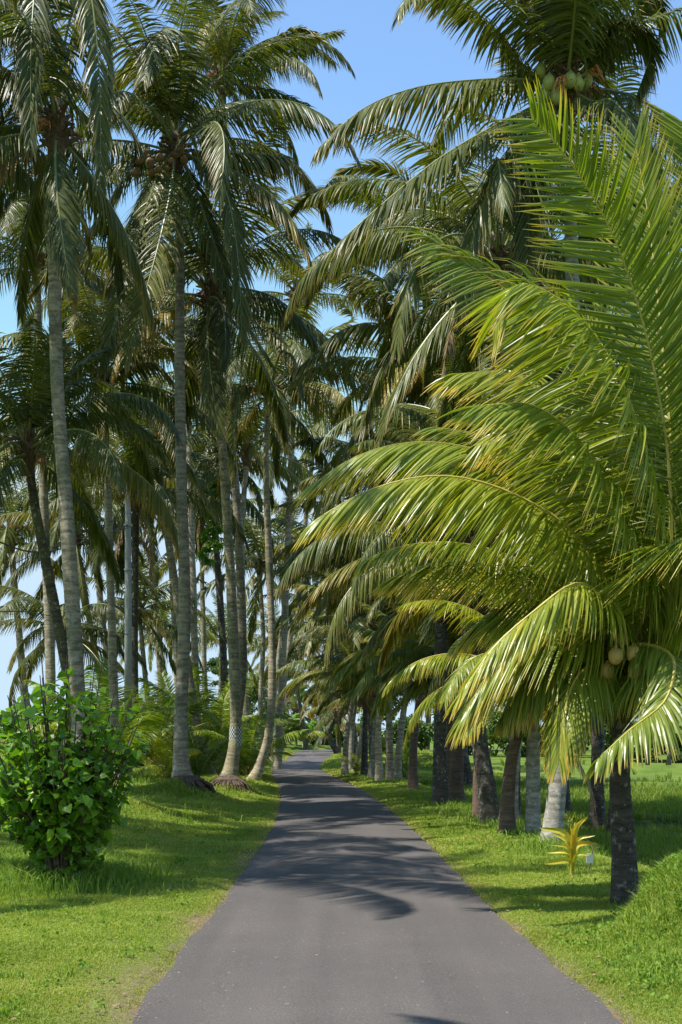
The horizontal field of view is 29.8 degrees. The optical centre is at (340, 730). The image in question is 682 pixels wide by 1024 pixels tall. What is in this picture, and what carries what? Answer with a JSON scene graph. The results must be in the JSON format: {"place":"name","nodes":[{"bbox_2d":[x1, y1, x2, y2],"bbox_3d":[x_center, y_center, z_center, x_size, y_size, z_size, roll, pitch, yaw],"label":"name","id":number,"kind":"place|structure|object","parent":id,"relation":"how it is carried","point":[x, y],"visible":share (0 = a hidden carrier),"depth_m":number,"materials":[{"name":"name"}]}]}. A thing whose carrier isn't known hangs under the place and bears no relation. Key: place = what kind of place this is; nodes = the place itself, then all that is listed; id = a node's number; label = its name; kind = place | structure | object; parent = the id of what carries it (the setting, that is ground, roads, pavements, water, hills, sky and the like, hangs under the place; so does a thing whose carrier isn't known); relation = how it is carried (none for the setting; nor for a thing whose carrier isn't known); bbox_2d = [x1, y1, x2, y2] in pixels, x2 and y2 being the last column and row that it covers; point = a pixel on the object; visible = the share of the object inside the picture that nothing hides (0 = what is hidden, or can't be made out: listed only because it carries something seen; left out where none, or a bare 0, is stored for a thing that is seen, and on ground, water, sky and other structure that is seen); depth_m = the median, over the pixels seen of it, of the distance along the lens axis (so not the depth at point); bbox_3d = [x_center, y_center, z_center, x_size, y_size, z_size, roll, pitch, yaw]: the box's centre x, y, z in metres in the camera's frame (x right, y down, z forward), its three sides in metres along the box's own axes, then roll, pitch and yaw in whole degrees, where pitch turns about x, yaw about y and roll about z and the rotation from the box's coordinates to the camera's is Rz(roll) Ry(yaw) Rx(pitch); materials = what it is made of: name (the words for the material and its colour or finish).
{"place":"outdoors","nodes":[
{"label":"outdoors","id":0,"kind":"place"},
{"bbox_2d":[0,759,681,1019],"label":"tall grass","id":1,"kind":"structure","parent":0,"point":[17,871],"depth_m":13.60,"materials":[{"name":"green plant"}]},
{"bbox_2d":[0,732,681,1023],"bbox_3d":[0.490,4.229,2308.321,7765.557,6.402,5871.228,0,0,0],"label":"ground","id":2,"kind":"structure","parent":0,"point":[652,769],"depth_m":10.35,"materials":[{"name":"green plant"}]},
{"bbox_2d":[8,0,23,18],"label":"coconut palm","id":3,"kind":"object","parent":2,"relation":"on","point":[14,3],"visible":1,"depth_m":17.63,"materials":[{"name":"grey plant"}]},
{"bbox_2d":[0,465,124,729],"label":"coconut palm","id":4,"kind":"object","parent":2,"relation":"on","point":[10,535],"visible":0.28,"depth_m":49.87,"materials":[{"name":"green plant"}]},
{"bbox_2d":[0,0,146,266],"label":"coconut palm","id":5,"kind":"object","parent":2,"relation":"on","point":[25,182],"visible":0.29,"depth_m":26.18,"materials":[{"name":"green plant"}]},
{"bbox_2d":[0,638,150,879],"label":"broadleaf bush","id":6,"kind":"object","parent":2,"relation":"on","point":[63,802],"visible":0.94,"depth_m":13.70,"materials":[{"name":"green plant"}]},
{"bbox_2d":[0,0,154,743],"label":"coconut palm","id":7,"kind":"object","parent":2,"relation":"on","point":[50,123],"visible":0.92,"depth_m":24.27,"materials":[{"name":"green plant"}]},
{"bbox_2d":[0,585,155,712],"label":"coconut palm","id":8,"kind":"object","parent":2,"relation":"on","point":[32,658],"visible":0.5,"depth_m":43.68,"materials":[{"name":"green plant"}]},
{"bbox_2d":[0,438,158,707],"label":"coconut palm","id":9,"kind":"object","parent":2,"relation":"on","point":[29,562],"visible":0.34,"depth_m":45.67,"materials":[{"name":"green plant"}]},
{"bbox_2d":[2,404,160,706],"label":"coconut palm","id":10,"kind":"object","parent":2,"relation":"on","point":[102,620],"visible":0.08,"depth_m":51.89,"materials":[{"name":"green plant"}]},
{"bbox_2d":[0,149,163,751],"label":"coconut palm","id":11,"kind":"object","parent":2,"relation":"on","point":[10,222],"visible":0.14,"depth_m":35.89,"materials":[{"name":"green plant"}]},
{"bbox_2d":[0,318,183,710],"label":"coconut palm","id":12,"kind":"object","parent":2,"relation":"on","point":[24,446],"visible":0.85,"depth_m":26.72,"materials":[{"name":"green plant"}]},
{"bbox_2d":[22,654,201,764],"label":"young palm","id":13,"kind":"object","parent":2,"relation":"on","point":[133,724],"visible":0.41,"depth_m":35.44,"materials":[{"name":"green plant"}]},
{"bbox_2d":[14,203,216,774],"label":"coconut palm","id":14,"kind":"object","parent":2,"relation":"on","point":[174,578],"visible":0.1,"depth_m":43.89,"materials":[{"name":"grey plant"}]},
{"bbox_2d":[0,265,236,780],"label":"coconut palm","id":15,"kind":"object","parent":2,"relation":"on","point":[85,323],"visible":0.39,"depth_m":33.75,"materials":[{"name":"green plant"}]},
{"bbox_2d":[124,486,132,774],"bbox_3d":[-6.234,-2.795,37.500,0.270,8.941,0.266,0,0,0],"label":"utility pole","id":16,"kind":"object","parent":2,"relation":"on","point":[128,641],"visible":0.73,"depth_m":37.42,"materials":[{"name":"concrete"}]},
{"bbox_2d":[0,525,127,552],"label":"overhead wire","id":17,"kind":"object","parent":16,"relation":"attached to","point":[49,550],"visible":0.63,"depth_m":28.89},
{"bbox_2d":[0,611,127,634],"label":"overhead wire","id":18,"kind":"object","parent":16,"relation":"attached to","point":[49,615],"visible":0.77,"depth_m":30.71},
{"bbox_2d":[23,380,255,768],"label":"coconut palm","id":19,"kind":"object","parent":2,"relation":"on","point":[194,498],"visible":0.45,"depth_m":42.73,"materials":[{"name":"green plant"}]},
{"bbox_2d":[83,548,215,758],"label":"coconut palm","id":20,"kind":"object","parent":2,"relation":"on","point":[147,625],"visible":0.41,"depth_m":55.71,"materials":[{"name":"green plant"}]},
{"bbox_2d":[71,357,237,688],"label":"coconut palm","id":21,"kind":"object","parent":2,"relation":"on","point":[175,642],"visible":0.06,"depth_m":59.85,"materials":[{"name":"green plant"}]},
{"bbox_2d":[84,443,233,704],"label":"coconut palm","id":22,"kind":"object","parent":2,"relation":"on","point":[155,556],"visible":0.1,"depth_m":61.91,"materials":[{"name":"green plant"}]},
{"bbox_2d":[124,730,199,780],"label":"young palm","id":23,"kind":"object","parent":2,"relation":"on","point":[165,767],"visible":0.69,"depth_m":35.23,"materials":[{"name":"green plant"}]},
{"bbox_2d":[116,586,218,705],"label":"coconut palm","id":24,"kind":"object","parent":2,"relation":"on","point":[164,616],"visible":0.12,"depth_m":83.86,"materials":[{"name":"green plant"}]},
{"bbox_2d":[105,683,250,764],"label":"young palm","id":25,"kind":"object","parent":2,"relation":"on","point":[151,751],"visible":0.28,"depth_m":41.67,"materials":[{"name":"green plant"}]},
{"bbox_2d":[3,0,363,793],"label":"coconut palm","id":26,"kind":"object","parent":2,"relation":"on","point":[153,72],"visible":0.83,"depth_m":28.80,"materials":[{"name":"green plant"}]},
{"bbox_2d":[159,722,228,776],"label":"young palm","id":27,"kind":"object","parent":2,"relation":"on","point":[198,765],"visible":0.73,"depth_m":35.97,"materials":[{"name":"green plant"}]},
{"bbox_2d":[92,280,296,714],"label":"coconut palm","id":28,"kind":"object","parent":2,"relation":"on","point":[194,621],"visible":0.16,"depth_m":53.88,"materials":[{"name":"grey plant"}]},
{"bbox_2d":[25,109,364,792],"bbox_3d":[-3.704,-6.669,33.056,8.808,16.744,8.343,0,0,0],"label":"coconut palm","id":29,"kind":"object","parent":2,"relation":"on","point":[210,360],"visible":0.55,"depth_m":32.69,"materials":[{"name":"green plant"}]},
{"bbox_2d":[229,727,241,744],"bbox_3d":[-2.717,0.138,33.000,0.334,0.468,0.331,0,0,0],"label":"checked cloth","id":30,"kind":"object","parent":29,"relation":"attached to","point":[232,733],"visible":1,"depth_m":32.87,"materials":[{"name":"white fabric"}]},
{"bbox_2d":[120,669,277,757],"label":"young palm","id":31,"kind":"object","parent":2,"relation":"on","point":[164,680],"visible":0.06,"depth_m":50.40,"materials":[{"name":"green plant"}]},
{"bbox_2d":[140,498,278,709],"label":"coconut palm","id":32,"kind":"object","parent":2,"relation":"on","point":[165,568],"visible":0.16,"depth_m":67.88,"materials":[{"name":"green plant"}]},
{"bbox_2d":[116,409,306,743],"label":"coconut palm","id":33,"kind":"object","parent":2,"relation":"on","point":[253,491],"visible":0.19,"depth_m":57.87,"materials":[{"name":"green plant"}]},
{"bbox_2d":[195,462,229,566],"bbox_3d":[-5.645,-9.529,56.553,1.576,4.520,1.306,0,0,9],"label":"climbing plant","id":34,"kind":"object","parent":33,"relation":"attached to","point":[211,531],"visible":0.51,"depth_m":56.39,"materials":[{"name":"green plant"}]},
{"bbox_2d":[138,661,302,759],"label":"young palm","id":35,"kind":"object","parent":2,"relation":"on","point":[219,705],"visible":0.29,"depth_m":46.17,"materials":[{"name":"green plant"}]},
{"bbox_2d":[101,0,355,764],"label":"coconut palm","id":36,"kind":"object","parent":2,"relation":"on","point":[229,43],"visible":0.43,"depth_m":45.85,"materials":[{"name":"green plant"}]},
{"bbox_2d":[190,591,278,713],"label":"coconut palm","id":37,"kind":"object","parent":2,"relation":"on","point":[215,627],"visible":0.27,"depth_m":87.87,"materials":[{"name":"green plant"}]},
{"bbox_2d":[162,374,336,767],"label":"coconut palm","id":38,"kind":"object","parent":2,"relation":"on","point":[249,452],"visible":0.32,"depth_m":55.87,"materials":[{"name":"green plant"}]},
{"bbox_2d":[200,657,301,714],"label":"rain tree","id":39,"kind":"object","parent":2,"relation":"on","point":[212,665],"visible":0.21,"depth_m":188.34,"materials":[{"name":"green plant"}]},
{"bbox_2d":[217,723,291,765],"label":"young palm","id":40,"kind":"object","parent":2,"relation":"on","point":[280,752],"visible":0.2,"depth_m":45.89,"materials":[{"name":"green plant"}]},
{"bbox_2d":[195,492,319,748],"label":"coconut palm","id":41,"kind":"object","parent":2,"relation":"on","point":[258,563],"visible":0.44,"depth_m":65.88,"materials":[{"name":"green plant"}]},
{"bbox_2d":[188,698,329,774],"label":"young palm","id":42,"kind":"object","parent":2,"relation":"on","point":[246,761],"visible":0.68,"depth_m":42.09,"materials":[{"name":"green plant"}]},
{"bbox_2d":[145,280,395,780],"bbox_3d":[-1.806,-6.409,41.093,8.664,16.269,8.221,0,0,0],"label":"coconut palm","id":43,"kind":"object","parent":2,"relation":"on","point":[312,400],"visible":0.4,"depth_m":40.89,"materials":[{"name":"green plant"}]},
{"bbox_2d":[249,703,292,726],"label":"shrub","id":44,"kind":"object","parent":2,"relation":"on","point":[288,715],"visible":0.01,"depth_m":104.58,"materials":[{"name":"green plant"}]},
{"bbox_2d":[228,669,317,713],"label":"rain tree","id":45,"kind":"object","parent":2,"relation":"on","point":[254,697],"visible":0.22,"depth_m":163.78,"materials":[{"name":"green plant"}]},
{"bbox_2d":[247,603,320,750],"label":"coconut palm","id":46,"kind":"object","parent":2,"relation":"on","point":[255,657],"visible":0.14,"depth_m":104.57,"materials":[{"name":"green plant"}]},
{"bbox_2d":[249,634,321,749],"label":"coconut palm","id":47,"kind":"object","parent":2,"relation":"on","point":[305,743],"visible":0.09,"depth_m":117.86,"materials":[{"name":"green plant"}]},
{"bbox_2d":[253,487,322,746],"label":"coconut palm","id":48,"kind":"object","parent":2,"relation":"on","point":[294,513],"visible":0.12,"depth_m":77.87,"materials":[{"name":"green plant"}]},
{"bbox_2d":[276,687,317,746],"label":"coconut palm","id":49,"kind":"object","parent":2,"relation":"on","point":[295,709],"visible":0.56,"depth_m":123.71,"materials":[{"name":"green plant"}]},
{"bbox_2d":[283,723,310,740],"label":"shrub","id":50,"kind":"object","parent":2,"relation":"on","point":[295,727],"visible":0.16,"depth_m":117.87,"materials":[{"name":"green plant"}]},
{"bbox_2d":[253,387,363,759],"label":"coconut palm","id":51,"kind":"object","parent":2,"relation":"on","point":[320,429],"visible":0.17,"depth_m":71.85,"materials":[{"name":"green plant"}]},
{"bbox_2d":[255,498,371,761],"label":"coconut palm","id":52,"kind":"object","parent":2,"relation":"on","point":[306,581],"visible":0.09,"depth_m":59.84,"materials":[{"name":"green plant"}]},
{"bbox_2d":[245,217,382,769],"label":"coconut palm","id":53,"kind":"object","parent":2,"relation":"on","point":[277,762],"visible":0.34,"depth_m":57.86,"materials":[{"name":"green plant"}]},
{"bbox_2d":[287,653,341,750],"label":"coconut palm","id":54,"kind":"object","parent":2,"relation":"on","point":[315,702],"visible":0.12,"depth_m":95.92,"materials":[{"name":"green plant"}]},
{"bbox_2d":[274,567,368,769],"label":"coconut palm","id":55,"kind":"object","parent":2,"relation":"on","point":[310,648],"visible":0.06,"depth_m":52.89,"materials":[{"name":"green plant"}]},
{"bbox_2d":[257,573,393,754],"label":"coconut palm","id":56,"kind":"object","parent":2,"relation":"on","point":[297,653],"visible":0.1,"depth_m":65.11,"materials":[{"name":"green plant"}]},
{"bbox_2d":[290,672,361,714],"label":"rain tree","id":57,"kind":"object","parent":2,"relation":"on","point":[311,700],"visible":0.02,"depth_m":178.51,"materials":[{"name":"green plant"}]},
{"bbox_2d":[309,724,345,744],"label":"shrub","id":58,"kind":"object","parent":2,"relation":"on","point":[313,740],"visible":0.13,"depth_m":127.17,"materials":[{"name":"green plant"}]},
{"bbox_2d":[299,701,362,753],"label":"coconut palm","id":59,"kind":"object","parent":2,"relation":"on","point":[333,714],"visible":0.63,"depth_m":91.79,"materials":[{"name":"green plant"}]},
{"bbox_2d":[256,439,420,779],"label":"coconut palm","id":60,"kind":"object","parent":2,"relation":"on","point":[389,729],"visible":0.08,"depth_m":42.86,"materials":[{"name":"green plant"}]},
{"bbox_2d":[284,567,397,780],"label":"coconut palm","id":61,"kind":"object","parent":2,"relation":"on","point":[312,624],"visible":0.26,"depth_m":41.57,"materials":[{"name":"green plant"}]},
{"bbox_2d":[322,716,361,746],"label":"shrub","id":62,"kind":"object","parent":2,"relation":"on","point":[341,735],"visible":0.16,"depth_m":123.40,"materials":[{"name":"green plant"}]},
{"bbox_2d":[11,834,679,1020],"bbox_3d":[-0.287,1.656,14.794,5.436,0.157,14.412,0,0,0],"label":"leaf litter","id":63,"kind":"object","parent":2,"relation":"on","point":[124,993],"visible":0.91,"depth_m":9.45,"materials":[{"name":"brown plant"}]},
{"bbox_2d":[275,608,433,774],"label":"coconut palm","id":64,"kind":"object","parent":2,"relation":"on","point":[345,650],"visible":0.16,"depth_m":48.70,"materials":[{"name":"green plant"}]},
{"bbox_2d":[300,503,416,778],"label":"coconut palm","id":65,"kind":"object","parent":2,"relation":"on","point":[397,774],"visible":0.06,"depth_m":42.05,"materials":[{"name":"green plant"}]},
{"bbox_2d":[310,690,410,721],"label":"forest tree","id":66,"kind":"object","parent":2,"relation":"on","point":[393,708],"visible":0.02,"depth_m":104.94,"materials":[{"name":"green plant"}]},
{"bbox_2d":[338,752,383,774],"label":"young palm","id":67,"kind":"object","parent":2,"relation":"on","point":[356,765],"visible":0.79,"depth_m":47.41,"materials":[{"name":"green plant"}]},
{"bbox_2d":[301,633,423,777],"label":"coconut palm","id":68,"kind":"object","parent":2,"relation":"on","point":[333,661],"visible":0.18,"depth_m":44.76,"materials":[{"name":"green plant"}]},
{"bbox_2d":[295,636,433,775],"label":"coconut palm","id":69,"kind":"object","parent":2,"relation":"on","point":[365,703],"visible":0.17,"depth_m":46.90,"materials":[{"name":"green plant"}]},
{"bbox_2d":[308,666,429,770],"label":"coconut palm","id":70,"kind":"object","parent":2,"relation":"on","point":[345,706],"visible":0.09,"depth_m":51.90,"materials":[{"name":"green plant"}]},
{"bbox_2d":[316,595,434,790],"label":"coconut palm","id":71,"kind":"object","parent":2,"relation":"on","point":[413,782],"visible":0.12,"depth_m":35.88,"materials":[{"name":"green plant"}]},
{"bbox_2d":[287,398,472,785],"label":"coconut palm","id":72,"kind":"object","parent":2,"relation":"on","point":[468,776],"visible":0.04,"depth_m":43.78,"materials":[{"name":"green plant"}]},
{"bbox_2d":[357,710,433,754],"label":"field bush","id":73,"kind":"object","parent":2,"relation":"on","point":[423,729],"visible":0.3,"depth_m":87.78,"materials":[{"name":"green plant"}]},
{"bbox_2d":[360,732,432,777],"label":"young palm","id":74,"kind":"object","parent":2,"relation":"on","point":[420,757],"visible":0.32,"depth_m":49.80,"materials":[{"name":"green plant"}]},
{"bbox_2d":[339,562,491,724],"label":"coconut palm","id":75,"kind":"object","parent":2,"relation":"on","point":[365,684],"visible":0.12,"depth_m":30.75,"materials":[{"name":"green plant"}]},
{"bbox_2d":[275,396,564,823],"bbox_3d":[2.135,-2.117,23.214,6.063,7.949,6.103,0,0,-41],"label":"coconut palm","id":76,"kind":"object","parent":2,"relation":"on","point":[488,803],"visible":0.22,"depth_m":23.12,"materials":[{"name":"green plant"}]},
{"bbox_2d":[285,206,559,804],"bbox_3d":[2.347,-4.655,29.308,7.316,12.989,7.580,0,0,-21],"label":"coconut palm","id":77,"kind":"object","parent":2,"relation":"on","point":[361,332],"visible":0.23,"depth_m":29.32,"materials":[{"name":"green plant"}]},
{"bbox_2d":[340,513,514,802],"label":"coconut palm","id":78,"kind":"object","parent":2,"relation":"on","point":[455,783],"visible":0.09,"depth_m":30.33,"materials":[{"name":"green plant"}]},
{"bbox_2d":[280,135,582,781],"bbox_3d":[1.907,-6.205,30.940,6.764,16.062,7.142,0,0,-41],"label":"coconut palm","id":79,"kind":"object","parent":2,"relation":"on","point":[377,169],"visible":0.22,"depth_m":30.72,"materials":[{"name":"green plant"}]},
{"bbox_2d":[396,729,472,754],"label":"field bush","id":80,"kind":"object","parent":2,"relation":"on","point":[421,744],"visible":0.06,"depth_m":90.30,"materials":[{"name":"green plant"}]},
{"bbox_2d":[314,319,636,817],"bbox_3d":[2.773,-3.120,25.023,6.548,9.927,6.423,0,0,0],"label":"coconut palm","id":81,"kind":"object","parent":2,"relation":"on","point":[348,423],"visible":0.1,"depth_m":24.25,"materials":[{"name":"green plant"}]},
{"bbox_2d":[396,467,562,821],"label":"coconut palm","id":82,"kind":"object","parent":2,"relation":"on","point":[435,682],"visible":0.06,"depth_m":23.39,"materials":[{"name":"green plant"}]},
{"bbox_2d":[284,0,681,833],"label":"coconut palm","id":83,"kind":"object","parent":2,"relation":"on","point":[406,340],"visible":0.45,"depth_m":20.90,"materials":[{"name":"green plant"}]},
{"bbox_2d":[290,72,681,904],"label":"coconut palm","id":84,"kind":"object","parent":2,"relation":"on","point":[592,624],"visible":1,"depth_m":12.10,"materials":[{"name":"green plant"}]},
{"bbox_2d":[309,0,681,842],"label":"coconut palm","id":85,"kind":"object","parent":2,"relation":"on","point":[581,44],"visible":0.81,"depth_m":18.50,"materials":[{"name":"green plant"}]},
{"bbox_2d":[356,302,635,816],"bbox_3d":[4.492,-4.051,29.101,8.114,12.214,8.318,0,0,-25],"label":"coconut palm","id":86,"kind":"object","parent":2,"relation":"on","point":[375,373],"visible":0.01,"depth_m":28.48,"materials":[{"name":"green plant"}]},
{"bbox_2d":[382,557,612,834],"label":"coconut palm","id":87,"kind":"object","parent":2,"relation":"on","point":[449,694],"visible":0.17,"depth_m":20.90,"materials":[{"name":"green plant"}]},
{"bbox_2d":[343,157,671,812],"bbox_3d":[4.516,-5.117,30.152,8.166,14.963,8.259,0,0,-30],"label":"coconut palm","id":88,"kind":"object","parent":2,"relation":"on","point":[364,399],"visible":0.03,"depth_m":29.77,"materials":[{"name":"green plant"}]},
{"bbox_2d":[486,708,547,756],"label":"field bush","id":89,"kind":"object","parent":2,"relation":"on","point":[490,729],"visible":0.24,"depth_m":84.84,"materials":[{"name":"green plant"}]},
{"bbox_2d":[388,37,681,830],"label":"coconut palm","id":90,"kind":"object","parent":2,"relation":"on","point":[597,817],"visible":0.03,"depth_m":27.71,"materials":[{"name":"green plant"}]},
{"bbox_2d":[418,757,681,868],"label":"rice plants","id":91,"kind":"object","parent":2,"relation":"on","point":[653,799],"visible":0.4,"depth_m":31.30,"materials":[{"name":"green plant"}]},
{"bbox_2d":[540,817,597,874],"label":"palm sapling","id":92,"kind":"object","parent":2,"relation":"on","point":[573,842],"visible":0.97,"depth_m":15.26,"materials":[{"name":"yellow plant"}]},
{"bbox_2d":[475,315,681,831],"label":"coconut palm","id":93,"kind":"object","parent":2,"relation":"on","point":[608,826],"depth_m":26.18,"materials":[{"name":"green plant"}]},
{"bbox_2d":[586,846,593,874],"bbox_3d":[2.967,1.575,15.235,0.102,0.413,0.048,0,0,0],"label":"stake","id":94,"kind":"object","parent":2,"relation":"on","point":[589,858],"visible":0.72,"depth_m":15.23,"materials":[{"name":"white wood"}]},
{"bbox_2d":[591,713,666,757],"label":"field bush","id":95,"kind":"object","parent":2,"relation":"on","point":[608,736],"visible":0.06,"depth_m":79.93,"materials":[{"name":"green plant"}]},
{"bbox_2d":[633,727,681,762],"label":"field bush","id":96,"kind":"object","parent":2,"relation":"on","point":[676,755],"visible":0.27,"depth_m":77.70,"materials":[{"name":"green plant"}]},
{"bbox_2d":[667,719,681,764],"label":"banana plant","id":97,"kind":"object","parent":2,"relation":"on","point":[669,758],"visible":0.08,"depth_m":67.90,"materials":[{"name":"green plant"}]},
{"bbox_2d":[0,0,681,731],"label":"sky","id":98,"kind":"structure","parent":0,"point":[383,62],"materials":[{"name":"blue"}]},
{"bbox_2d":[132,749,620,1023],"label":"road","id":99,"kind":"structure","parent":0,"point":[389,925],"depth_m":10.32,"materials":[{"name":"grey asphalt"}]},
{"bbox_2d":[98,806,641,1023],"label":"grit","id":100,"kind":"object","parent":99,"relation":"on","point":[133,1006],"visible":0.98,"depth_m":9.52,"materials":[{"name":"gravel"}]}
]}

